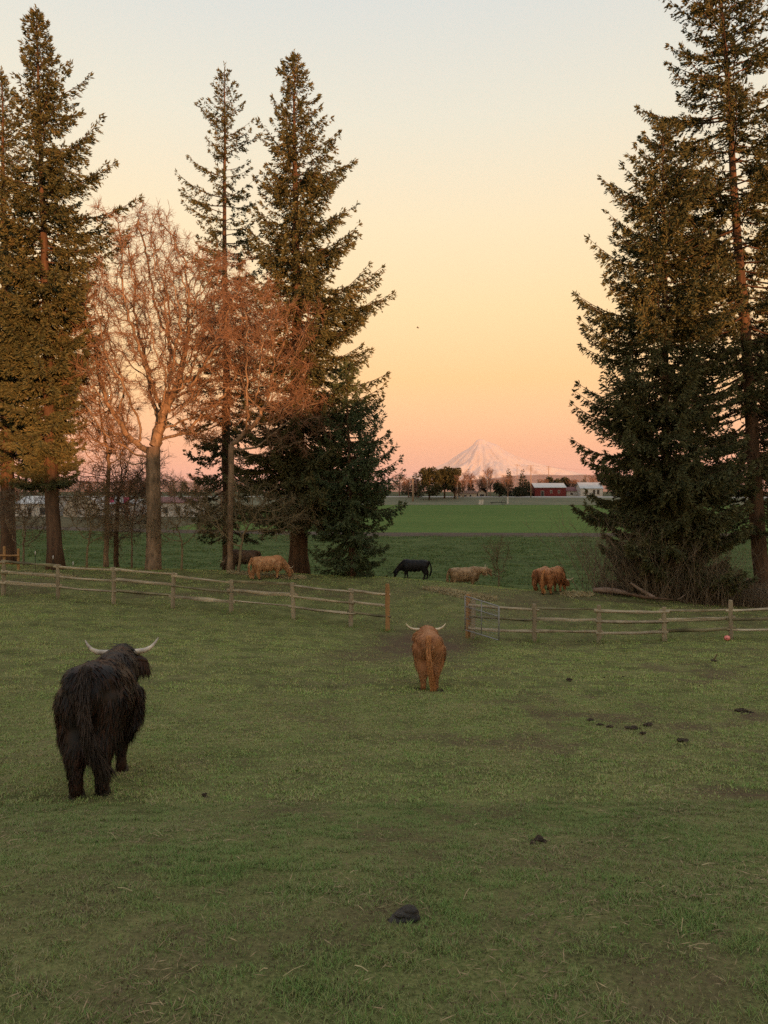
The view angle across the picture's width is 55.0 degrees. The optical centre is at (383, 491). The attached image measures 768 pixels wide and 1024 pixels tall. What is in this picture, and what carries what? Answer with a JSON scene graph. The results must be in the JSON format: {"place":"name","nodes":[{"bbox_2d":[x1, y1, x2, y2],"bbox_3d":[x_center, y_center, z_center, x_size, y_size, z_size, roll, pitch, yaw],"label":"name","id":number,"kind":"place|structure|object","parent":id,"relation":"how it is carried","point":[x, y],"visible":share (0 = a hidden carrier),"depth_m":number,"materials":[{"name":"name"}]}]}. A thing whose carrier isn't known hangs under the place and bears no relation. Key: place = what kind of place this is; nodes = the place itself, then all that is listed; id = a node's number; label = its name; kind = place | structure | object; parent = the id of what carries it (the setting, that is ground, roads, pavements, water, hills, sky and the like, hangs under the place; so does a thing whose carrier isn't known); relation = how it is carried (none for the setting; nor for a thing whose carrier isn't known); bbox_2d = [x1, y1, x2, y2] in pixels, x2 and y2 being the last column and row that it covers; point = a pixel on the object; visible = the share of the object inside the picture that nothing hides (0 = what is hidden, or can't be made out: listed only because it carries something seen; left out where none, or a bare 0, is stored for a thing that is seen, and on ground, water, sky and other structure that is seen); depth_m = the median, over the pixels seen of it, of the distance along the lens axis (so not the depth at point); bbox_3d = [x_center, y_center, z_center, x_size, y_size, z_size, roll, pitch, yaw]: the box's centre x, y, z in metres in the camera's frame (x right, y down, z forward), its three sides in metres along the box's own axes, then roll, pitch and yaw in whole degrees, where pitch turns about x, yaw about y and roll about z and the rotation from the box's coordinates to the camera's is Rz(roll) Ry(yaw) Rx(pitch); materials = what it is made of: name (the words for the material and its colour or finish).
{"place":"outdoors","nodes":[
{"label":"outdoors","id":0,"kind":"place"},
{"bbox_2d":[15,504,271,528],"bbox_3d":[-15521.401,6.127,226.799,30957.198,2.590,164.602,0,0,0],"label":"stubble field","id":1,"kind":"structure","parent":0,"point":[65,521],"depth_m":170.76,"materials":[{"name":"plant"}]},
{"bbox_2d":[15,496,67,515],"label":"farm shed","id":2,"kind":"structure","parent":1,"relation":"on","point":[32,500],"depth_m":200.00,"materials":[{"name":"white paint"}]},
{"bbox_2d":[66,475,97,497],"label":"bare tree","id":3,"kind":"object","parent":1,"relation":"on","point":[80,485],"visible":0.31,"depth_m":240.48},
{"bbox_2d":[63,496,125,516],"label":"greenhouse","id":4,"kind":"object","parent":1,"relation":"on","point":[72,514],"visible":0.12,"depth_m":198.00,"materials":[{"name":"white paint"}]},
{"bbox_2d":[109,499,146,515],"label":"farm building","id":5,"kind":"structure","parent":1,"relation":"on","point":[139,507],"depth_m":207.00,"materials":[{"name":"white paint"}]},
{"bbox_2d":[161,477,188,496],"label":"bare tree","id":6,"kind":"object","parent":1,"relation":"on","point":[176,490],"visible":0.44,"depth_m":239.52,"materials":[{"name":"plant"}]},
{"bbox_2d":[161,497,206,516],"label":"farm building","id":7,"kind":"structure","parent":1,"relation":"on","point":[173,505],"depth_m":204.00,"materials":[{"name":"white paint"}]},
{"bbox_2d":[183,475,209,496],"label":"bare tree","id":8,"kind":"object","parent":1,"relation":"on","point":[195,487],"visible":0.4,"depth_m":238.80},
{"bbox_2d":[204,479,221,508],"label":"bare tree","id":9,"kind":"object","parent":1,"relation":"on","point":[217,493],"visible":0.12,"depth_m":239.83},
{"bbox_2d":[0,593,739,643],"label":"grass","id":10,"kind":"structure","parent":0,"point":[383,630],"depth_m":28.46,"materials":[{"name":"plant"}]},
{"bbox_2d":[16,526,730,536],"bbox_3d":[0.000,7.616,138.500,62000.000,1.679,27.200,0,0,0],"label":"dirt track","id":11,"kind":"structure","parent":0,"point":[432,534],"depth_m":137.90,"materials":[{"name":"soil"}]},
{"bbox_2d":[15,492,734,496],"bbox_3d":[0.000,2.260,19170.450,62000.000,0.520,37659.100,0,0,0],"label":"farmland","id":12,"kind":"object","parent":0,"point":[425,494],"visible":0.16,"depth_m":504.55,"materials":[{"name":"plant"}]},
{"bbox_2d":[179,478,189,494],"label":"conifer","id":13,"kind":"object","parent":12,"relation":"on","point":[185,492],"visible":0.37,"depth_m":427.12,"materials":[{"name":"green plant"}]},
{"bbox_2d":[392,474,407,495],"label":"bare tree","id":14,"kind":"object","parent":12,"relation":"on","point":[399,484],"visible":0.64,"depth_m":349.78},
{"bbox_2d":[400,479,409,494],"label":"conifer","id":15,"kind":"object","parent":12,"relation":"on","point":[404,492],"visible":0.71,"depth_m":420.37,"materials":[{"name":"green plant"}]},
{"bbox_2d":[453,491,477,496],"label":"farm house","id":16,"kind":"structure","parent":12,"relation":"on","point":[470,493],"depth_m":345.00,"materials":[{"name":"white paint"}]},
{"bbox_2d":[460,470,470,487],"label":"bare tree","id":17,"kind":"object","parent":12,"relation":"on","point":[465,477],"visible":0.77,"depth_m":349.66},
{"bbox_2d":[466,473,475,490],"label":"bare tree","id":18,"kind":"object","parent":12,"relation":"on","point":[470,481],"visible":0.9,"depth_m":351.90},
{"bbox_2d":[467,480,475,490],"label":"conifer","id":19,"kind":"object","parent":12,"relation":"on","point":[471,488],"visible":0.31,"depth_m":361.60,"materials":[{"name":"green plant"}]},
{"bbox_2d":[475,477,485,489],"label":"bare tree","id":20,"kind":"object","parent":12,"relation":"on","point":[479,484],"visible":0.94,"depth_m":355.43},
{"bbox_2d":[477,490,486,495],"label":"garage","id":21,"kind":"structure","parent":12,"relation":"on","point":[481,492],"depth_m":349.00,"materials":[{"name":"white paint"}]},
{"bbox_2d":[480,467,492,495],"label":"bare tree","id":22,"kind":"object","parent":12,"relation":"on","point":[486,480],"visible":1,"depth_m":347.84,"materials":[{"name":"plant"}]},
{"bbox_2d":[486,468,494,495],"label":"bare tree","id":23,"kind":"object","parent":12,"relation":"on","point":[491,482],"visible":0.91,"depth_m":349.61,"materials":[{"name":"plant"}]},
{"bbox_2d":[504,468,513,495],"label":"conifer","id":24,"kind":"object","parent":12,"relation":"on","point":[510,492],"visible":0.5,"depth_m":351.55,"materials":[{"name":"green plant"}]},
{"bbox_2d":[512,487,525,496],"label":"evergreen tree","id":25,"kind":"object","parent":12,"relation":"on","point":[519,491],"visible":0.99,"depth_m":345.13,"materials":[{"name":"green plant"}]},
{"bbox_2d":[517,469,529,495],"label":"conifer","id":26,"kind":"object","parent":12,"relation":"on","point":[522,484],"visible":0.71,"depth_m":349.50,"materials":[{"name":"green plant"}]},
{"bbox_2d":[524,481,533,495],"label":"conifer","id":27,"kind":"object","parent":12,"relation":"on","point":[528,488],"visible":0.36,"depth_m":355.16,"materials":[{"name":"green plant"}]},
{"bbox_2d":[531,483,566,495],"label":"barn","id":28,"kind":"structure","parent":12,"relation":"on","point":[548,489],"depth_m":352.00,"materials":[{"name":"red paint"}]},
{"bbox_2d":[546,476,561,482],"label":"evergreen tree","id":29,"kind":"object","parent":12,"relation":"on","point":[551,480],"visible":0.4,"depth_m":371.13,"materials":[{"name":"green plant"}]},
{"bbox_2d":[561,477,572,486],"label":"evergreen tree","id":30,"kind":"object","parent":12,"relation":"on","point":[564,480],"visible":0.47,"depth_m":372.11,"materials":[{"name":"green plant"}]},
{"bbox_2d":[566,487,576,495],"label":"shed","id":31,"kind":"structure","parent":12,"relation":"on","point":[571,491],"depth_m":356.00,"materials":[{"name":"white paint"}]},
{"bbox_2d":[568,479,579,486],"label":"bare tree","id":32,"kind":"object","parent":12,"relation":"on","point":[574,484],"visible":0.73,"depth_m":368.89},
{"bbox_2d":[575,482,603,495],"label":"white house","id":33,"kind":"structure","parent":12,"relation":"on","point":[595,488],"depth_m":350.39,"materials":[{"name":"paint"}]},
{"bbox_2d":[584,474,596,481],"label":"bare tree","id":34,"kind":"object","parent":12,"relation":"on","point":[593,479],"visible":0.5,"depth_m":371.28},
{"bbox_2d":[0,565,767,1023],"bbox_3d":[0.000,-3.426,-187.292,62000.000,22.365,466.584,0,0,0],"label":"pasture","id":35,"kind":"structure","parent":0,"point":[650,985],"depth_m":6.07,"materials":[{"name":"plant"}]},
{"bbox_2d":[0,546,19,569],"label":"rail fence","id":36,"kind":"object","parent":35,"relation":"on","point":[4,555],"visible":0.61,"depth_m":38.44,"materials":[{"name":"orange wood"}]},
{"bbox_2d":[0,478,45,565],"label":"shrub","id":37,"kind":"object","parent":35,"relation":"on","point":[19,510],"visible":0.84,"depth_m":40.33,"materials":[{"name":"plant"}]},
{"bbox_2d":[25,571,80,579],"bbox_3d":[-16.623,4.207,36.718,3.484,0.526,1.361,0,0,24],"label":"hay","id":38,"kind":"object","parent":35,"relation":"on","point":[66,575],"visible":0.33,"depth_m":36.43,"materials":[{"name":"plant"}]},
{"bbox_2d":[0,4,145,569],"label":"fir tree","id":39,"kind":"object","parent":35,"relation":"on","point":[50,453],"visible":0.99,"depth_m":38.36,"materials":[{"name":"green plant"}]},
{"bbox_2d":[38,473,137,567],"bbox_3d":[-15.874,1.656,40.071,4.875,5.581,3.559,0,0,0],"label":"shrub","id":40,"kind":"object","parent":35,"relation":"on","point":[99,525],"visible":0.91,"depth_m":39.95,"materials":[{"name":"plant"}]},
{"bbox_2d":[44,332,161,566],"bbox_3d":[-15.815,-2.315,41.491,6.529,13.788,4.740,0,0,0],"label":"bare tree","id":41,"kind":"object","parent":35,"relation":"on","point":[108,467],"visible":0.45,"depth_m":41.43,"materials":[{"name":"brown plant"}]},
{"bbox_2d":[51,637,158,799],"bbox_3d":[-2.716,2.110,7.159,0.781,1.355,2.515,0,-12,-11],"label":"highland cow","id":42,"kind":"object","parent":35,"relation":"on","point":[98,709],"visible":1,"depth_m":6.27},
{"bbox_2d":[72,431,183,567],"bbox_3d":[-15.143,0.551,44.065,6.706,8.832,4.129,0,0,0],"label":"bare tree","id":43,"kind":"object","parent":35,"relation":"on","point":[116,555],"visible":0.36,"depth_m":43.88,"materials":[{"name":"brown plant"}]},
{"bbox_2d":[100,452,167,567],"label":"shrub","id":44,"kind":"object","parent":35,"relation":"on","point":[136,490],"visible":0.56,"depth_m":42.31,"materials":[{"name":"plant"}]},
{"bbox_2d":[51,195,276,569],"bbox_3d":[-12.266,-5.702,40.617,12.776,20.568,8.454,0,0,0],"label":"bare tree","id":45,"kind":"object","parent":35,"relation":"on","point":[153,559],"visible":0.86,"depth_m":39.84,"materials":[{"name":"brown plant"}]},
{"bbox_2d":[135,468,216,569],"bbox_3d":[-11.327,1.629,40.332,4.792,5.932,3.402,0,0,0],"label":"shrub","id":46,"kind":"object","parent":35,"relation":"on","point":[185,515],"visible":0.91,"depth_m":40.13,"materials":[{"name":"plant"}]},
{"bbox_2d":[0,560,390,631],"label":"rail fence","id":47,"kind":"object","parent":35,"relation":"on","point":[293,595],"visible":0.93,"depth_m":30.14,"materials":[{"name":"brown wood"}]},
{"bbox_2d":[219,549,261,570],"bbox_3d":[-7.940,3.841,41.023,2.550,1.284,0.947,0,0,8],"label":"highland cow","id":48,"kind":"object","parent":35,"relation":"on","point":[247,555],"visible":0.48,"depth_m":40.77},
{"bbox_2d":[183,474,326,571],"bbox_3d":[-6.842,1.801,39.340,7.803,5.795,4.009,0,0,0],"label":"shrub","id":49,"kind":"object","parent":35,"relation":"on","point":[262,502],"visible":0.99,"depth_m":39.50,"materials":[{"name":"plant"}]},
{"bbox_2d":[183,266,342,571],"bbox_3d":[-6.844,-3.879,40.461,7.457,17.100,8.700,0,0,-44],"label":"bare tree","id":50,"kind":"object","parent":35,"relation":"on","point":[269,391],"visible":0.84,"depth_m":39.79,"materials":[{"name":"brown plant"}]},
{"bbox_2d":[226,569,306,579],"bbox_3d":[-6.277,4.436,39.244,4.579,0.569,1.705,0,0,13],"label":"hay","id":51,"kind":"object","parent":35,"relation":"on","point":[269,575],"visible":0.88,"depth_m":39.03,"materials":[{"name":"plant"}]},
{"bbox_2d":[248,555,293,579],"bbox_3d":[-5.858,3.930,38.284,2.527,1.277,0.946,0,0,-28],"label":"highland cow","id":52,"kind":"object","parent":35,"relation":"on","point":[274,563],"visible":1,"depth_m":37.97},
{"bbox_2d":[222,49,395,573],"bbox_3d":[-4.449,-10.204,43.140,10.068,31.308,8.432,0,0,23],"label":"fir tree","id":53,"kind":"object","parent":35,"relation":"on","point":[288,468],"visible":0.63,"depth_m":42.09,"materials":[{"name":"green plant"}]},
{"bbox_2d":[300,357,408,577],"bbox_3d":[-1.673,-1.008,40.977,6.125,13.027,5.543,0,0,0],"label":"fir tree","id":54,"kind":"object","parent":35,"relation":"on","point":[358,492],"visible":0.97,"depth_m":40.53,"materials":[{"name":"green plant"}]},
{"bbox_2d":[0,612,767,1023],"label":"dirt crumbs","id":55,"kind":"object","parent":35,"relation":"on","point":[404,872],"visible":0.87,"depth_m":3.51,"materials":[{"name":"soil"}]},
{"bbox_2d":[0,689,767,975],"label":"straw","id":56,"kind":"object","parent":35,"relation":"on","point":[357,870],"visible":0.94,"depth_m":3.28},
{"bbox_2d":[388,904,419,923],"bbox_3d":[0.077,1.730,3.010,0.141,0.068,0.098,0,0,0],"label":"dung pile","id":57,"kind":"object","parent":35,"relation":"on","point":[409,913],"visible":0.89,"depth_m":2.99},
{"bbox_2d":[393,559,431,579],"bbox_3d":[1.591,4.373,41.511,2.241,1.165,0.682,0,0,5],"label":"highland cow","id":58,"kind":"object","parent":35,"relation":"on","point":[405,566],"visible":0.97,"depth_m":41.31},
{"bbox_2d":[406,623,446,691],"bbox_3d":[0.909,3.497,15.677,0.908,1.249,2.572,0,-6,2],"label":"highland cow","id":59,"kind":"object","parent":35,"relation":"on","point":[428,648],"visible":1,"depth_m":14.69},
{"bbox_2d":[421,585,497,601],"bbox_3d":[3.583,4.934,35.612,1.686,0.542,4.722,0,0,-36],"label":"hay","id":60,"kind":"object","parent":35,"relation":"on","point":[459,593],"visible":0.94,"depth_m":35.39,"materials":[{"name":"plant"}]},
{"bbox_2d":[465,594,470,637],"bbox_3d":[3.123,4.803,27.527,0.180,1.939,0.223,0,0,32],"label":"gate post","id":61,"kind":"object","parent":35,"relation":"on","point":[467,633],"visible":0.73,"depth_m":27.47,"materials":[{"name":"orange wood"}]},
{"bbox_2d":[446,564,491,584],"bbox_3d":[4.818,4.828,41.466,2.714,1.420,1.011,0,0,-10],"label":"highland cow","id":62,"kind":"object","parent":35,"relation":"on","point":[472,574],"visible":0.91,"depth_m":41.30},
{"bbox_2d":[481,535,513,586],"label":"sapling","id":63,"kind":"object","parent":35,"relation":"on","point":[497,560],"visible":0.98,"depth_m":45.98,"materials":[{"name":"plant"}]},
{"bbox_2d":[530,835,546,844],"bbox_3d":[0.920,2.094,4.427,0.117,0.043,0.068,0,0,-24],"label":"dung pile","id":64,"kind":"object","parent":35,"relation":"on","point":[538,838],"visible":0.89,"depth_m":4.42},
{"bbox_2d":[531,566,548,590],"bbox_3d":[8.288,4.534,38.357,0.947,1.284,2.556,0,0,30],"label":"highland cow","id":65,"kind":"object","parent":35,"relation":"on","point":[535,577],"visible":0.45,"depth_m":37.55},
{"bbox_2d":[539,566,573,594],"bbox_3d":[8.422,4.348,36.350,0.994,1.357,2.675,0,0,40],"label":"highland cow","id":66,"kind":"object","parent":35,"relation":"on","point":[549,578],"visible":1,"depth_m":35.73},
{"bbox_2d":[559,589,593,597],"bbox_3d":[9.282,4.962,35.639,1.807,0.453,1.518,0,0,-37],"label":"hay","id":67,"kind":"object","parent":35,"relation":"on","point":[572,593],"visible":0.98,"depth_m":35.48,"materials":[{"name":"plant"}]},
{"bbox_2d":[525,505,677,596],"bbox_3d":[10.778,3.034,36.719,7.765,4.754,5.247,0,0,0],"label":"bare bush","id":68,"kind":"object","parent":35,"relation":"on","point":[599,565],"visible":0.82,"depth_m":36.69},
{"bbox_2d":[593,587,628,594],"bbox_3d":[11.043,4.846,35.850,1.929,0.467,0.280,0,0,-14],"label":"fallen log","id":69,"kind":"object","parent":35,"relation":"on","point":[609,590],"visible":0.9,"depth_m":35.73,"materials":[{"name":"wood"}]},
{"bbox_2d":[468,599,767,642],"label":"rail fence","id":70,"kind":"object","parent":35,"relation":"on","point":[730,618],"visible":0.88,"depth_m":26.87,"materials":[{"name":"brown wood"}]},
{"bbox_2d":[464,595,499,640],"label":"metal gate","id":71,"kind":"structure","parent":70,"relation":"attached to","point":[492,614],"depth_m":26.30,"materials":[{"name":"metal"}]},
{"bbox_2d":[552,510,690,596],"bbox_3d":[12.630,3.122,37.547,7.738,4.772,5.405,0,0,-36],"label":"bare bush","id":72,"kind":"object","parent":35,"relation":"on","point":[626,574],"visible":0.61,"depth_m":36.53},
{"bbox_2d":[624,725,639,728],"bbox_3d":[3.533,3.342,10.442,0.229,0.058,0.173,0,0,0],"label":"dung pile","id":73,"kind":"object","parent":35,"relation":"on","point":[632,727],"visible":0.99,"depth_m":10.43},
{"bbox_2d":[565,516,713,602],"bbox_3d":[13.076,3.297,36.609,4.952,4.583,6.824,0,0,-28],"label":"bare bush","id":74,"kind":"object","parent":35,"relation":"on","point":[645,583],"visible":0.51,"depth_m":36.06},
{"bbox_2d":[630,582,654,596],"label":"broken branch","id":75,"kind":"object","parent":35,"relation":"on","point":[641,590],"visible":0.88,"depth_m":35.31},
{"bbox_2d":[568,518,728,603],"bbox_3d":[13.419,3.287,36.901,7.339,4.797,6.498,0,0,42],"label":"bare bush","id":76,"kind":"object","parent":35,"relation":"on","point":[667,587],"visible":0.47,"depth_m":35.71,"materials":[{"name":"plant"}]},
{"bbox_2d":[626,593,672,599],"bbox_3d":[12.466,4.924,34.652,2.119,0.347,0.237,0,0,4],"label":"fallen log","id":77,"kind":"object","parent":35,"relation":"on","point":[642,596],"visible":1,"depth_m":34.61,"materials":[{"name":"wood"}]},
{"bbox_2d":[569,115,758,601],"bbox_3d":[14.115,-6.497,37.339,9.527,25.134,8.559,0,0,0],"label":"fir tree","id":78,"kind":"object","parent":35,"relation":"on","point":[680,486],"visible":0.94,"depth_m":36.39,"materials":[{"name":"green plant"}]},
{"bbox_2d":[595,570,767,607],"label":"brambles","id":79,"kind":"object","parent":35,"relation":"on","point":[760,600],"visible":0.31,"depth_m":36.68,"materials":[{"name":"plant"}]},
{"bbox_2d":[598,528,767,608],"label":"bare bush","id":80,"kind":"object","parent":35,"relation":"on","point":[694,581],"visible":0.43,"depth_m":35.75,"materials":[{"name":"plant"}]},
{"bbox_2d":[677,738,688,742],"bbox_3d":[3.791,3.149,9.339,0.161,0.050,0.133,0,0,40],"label":"dung pile","id":81,"kind":"object","parent":35,"relation":"on","point":[686,740],"visible":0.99,"depth_m":9.31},
{"bbox_2d":[611,0,767,588],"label":"fir tree","id":82,"kind":"object","parent":35,"relation":"on","point":[746,346],"visible":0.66,"depth_m":38.56,"materials":[{"name":"green plant"}]},
{"bbox_2d":[627,532,765,608],"bbox_3d":[15.619,3.688,36.055,8.171,4.370,4.388,0,0,-26],"label":"bare bush","id":83,"kind":"object","parent":35,"relation":"on","point":[705,592],"visible":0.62,"depth_m":35.64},
{"bbox_2d":[734,708,753,713],"bbox_3d":[5.851,3.578,12.012,0.248,0.083,0.284,0,0,-45],"label":"dung pile","id":84,"kind":"object","parent":35,"relation":"on","point":[741,709],"visible":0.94,"depth_m":12.00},
{"bbox_2d":[723,93,767,510],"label":"fir tree","id":85,"kind":"object","parent":35,"relation":"on","point":[762,294],"visible":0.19,"depth_m":42.95,"materials":[{"name":"green plant"}]},
{"bbox_2d":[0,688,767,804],"bbox_3d":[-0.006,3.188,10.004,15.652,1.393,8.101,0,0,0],"label":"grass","id":86,"kind":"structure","parent":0,"point":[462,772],"depth_m":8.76,"materials":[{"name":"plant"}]},
{"bbox_2d":[0,602,767,695],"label":"grass","id":87,"kind":"structure","parent":0,"point":[239,690],"depth_m":20.55,"materials":[{"name":"plant"}]},
{"bbox_2d":[0,564,767,625],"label":"grass","id":88,"kind":"structure","parent":0,"point":[338,607],"depth_m":34.36,"materials":[{"name":"plant"}]},
{"bbox_2d":[0,0,767,482],"label":"sky","id":89,"kind":"structure","parent":0,"point":[480,133],"materials":[{"name":"orange"}]},
{"bbox_2d":[15,496,765,504],"bbox_3d":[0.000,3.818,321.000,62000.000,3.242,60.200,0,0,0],"label":"field verge","id":90,"kind":"structure","parent":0,"point":[488,500],"depth_m":324.57,"materials":[{"name":"plant"}]},
{"bbox_2d":[400,478,416,496],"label":"bare tree","id":91,"kind":"object","parent":90,"relation":"on","point":[408,480],"visible":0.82,"depth_m":339.61,"materials":[{"name":"plant"}]},
{"bbox_2d":[412,479,413,500],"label":"utility pole","id":92,"kind":"object","parent":90,"relation":"on","point":[412,490],"visible":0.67,"depth_m":321.78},
{"bbox_2d":[410,479,421,497],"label":"bare tree","id":93,"kind":"object","parent":90,"relation":"on","point":[418,480],"visible":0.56,"depth_m":337.55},
{"bbox_2d":[416,466,442,499],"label":"evergreen tree","id":94,"kind":"object","parent":90,"relation":"on","point":[428,476],"visible":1,"depth_m":328.86,"materials":[{"name":"green plant"}]},
{"bbox_2d":[433,466,452,497],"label":"evergreen tree","id":95,"kind":"object","parent":90,"relation":"on","point":[444,473],"visible":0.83,"depth_m":333.64,"materials":[{"name":"green plant"}]},
{"bbox_2d":[444,467,461,498],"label":"evergreen tree","id":96,"kind":"object","parent":90,"relation":"on","point":[454,471],"visible":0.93,"depth_m":332.60,"materials":[{"name":"green plant"}]},
{"bbox_2d":[453,475,460,498],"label":"bare tree","id":97,"kind":"object","parent":90,"relation":"on","point":[457,489],"visible":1,"depth_m":330.80,"materials":[{"name":"plant"}]},
{"bbox_2d":[461,480,465,496],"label":"bare tree","id":98,"kind":"object","parent":90,"relation":"on","point":[463,487],"visible":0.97,"depth_m":340.79,"materials":[{"name":"plant"}]},
{"bbox_2d":[501,475,514,495],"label":"bare tree","id":99,"kind":"object","parent":90,"relation":"on","point":[506,482],"visible":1,"depth_m":335.69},
{"bbox_2d":[15,475,767,491],"bbox_3d":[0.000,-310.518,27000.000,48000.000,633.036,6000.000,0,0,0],"label":"hills","id":100,"kind":"structure","parent":0,"point":[535,478],"depth_m":25624.51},
{"bbox_2d":[16,528,767,592],"bbox_3d":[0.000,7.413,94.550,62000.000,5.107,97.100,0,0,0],"label":"grass slope","id":101,"kind":"structure","parent":0,"point":[461,547],"depth_m":103.62,"materials":[{"name":"plant"}]},
{"bbox_2d":[0,65,71,564],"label":"fir tree","id":102,"kind":"object","parent":101,"relation":"on","point":[6,459],"visible":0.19,"depth_m":45.69,"materials":[{"name":"green plant"}]},
{"bbox_2d":[167,61,277,569],"bbox_3d":[-11.253,-11.515,52.210,8.577,37.845,7.265,0,0,0],"label":"fir tree","id":103,"kind":"object","parent":101,"relation":"on","point":[230,435],"visible":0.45,"depth_m":51.70,"materials":[{"name":"green plant"}]},
{"bbox_2d":[169,505,767,532],"bbox_3d":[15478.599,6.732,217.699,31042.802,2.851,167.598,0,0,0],"label":"crop field","id":104,"kind":"structure","parent":0,"point":[465,518],"depth_m":186.13,"materials":[{"name":"plant"}]},
{"bbox_2d":[176,496,766,497],"bbox_3d":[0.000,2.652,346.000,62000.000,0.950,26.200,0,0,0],"label":"road","id":105,"kind":"structure","parent":0,"point":[481,496],"depth_m":346.10,"materials":[{"name":"asphalt"}]},
{"bbox_2d":[409,472,421,496],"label":"conifer","id":106,"kind":"object","parent":105,"relation":"on","point":[410,493],"visible":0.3,"depth_m":344.76,"materials":[{"name":"green plant"}]},
{"bbox_2d":[492,482,505,496],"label":"evergreen tree","id":107,"kind":"object","parent":105,"relation":"on","point":[498,488],"visible":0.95,"depth_m":344.26,"materials":[{"name":"green plant"}]},
{"bbox_2d":[390,439,585,482],"bbox_3d":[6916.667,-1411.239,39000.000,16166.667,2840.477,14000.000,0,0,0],"label":"mountain","id":108,"kind":"structure","parent":0,"point":[477,457],"depth_m":38811.23,"materials":[{"name":"snow"}]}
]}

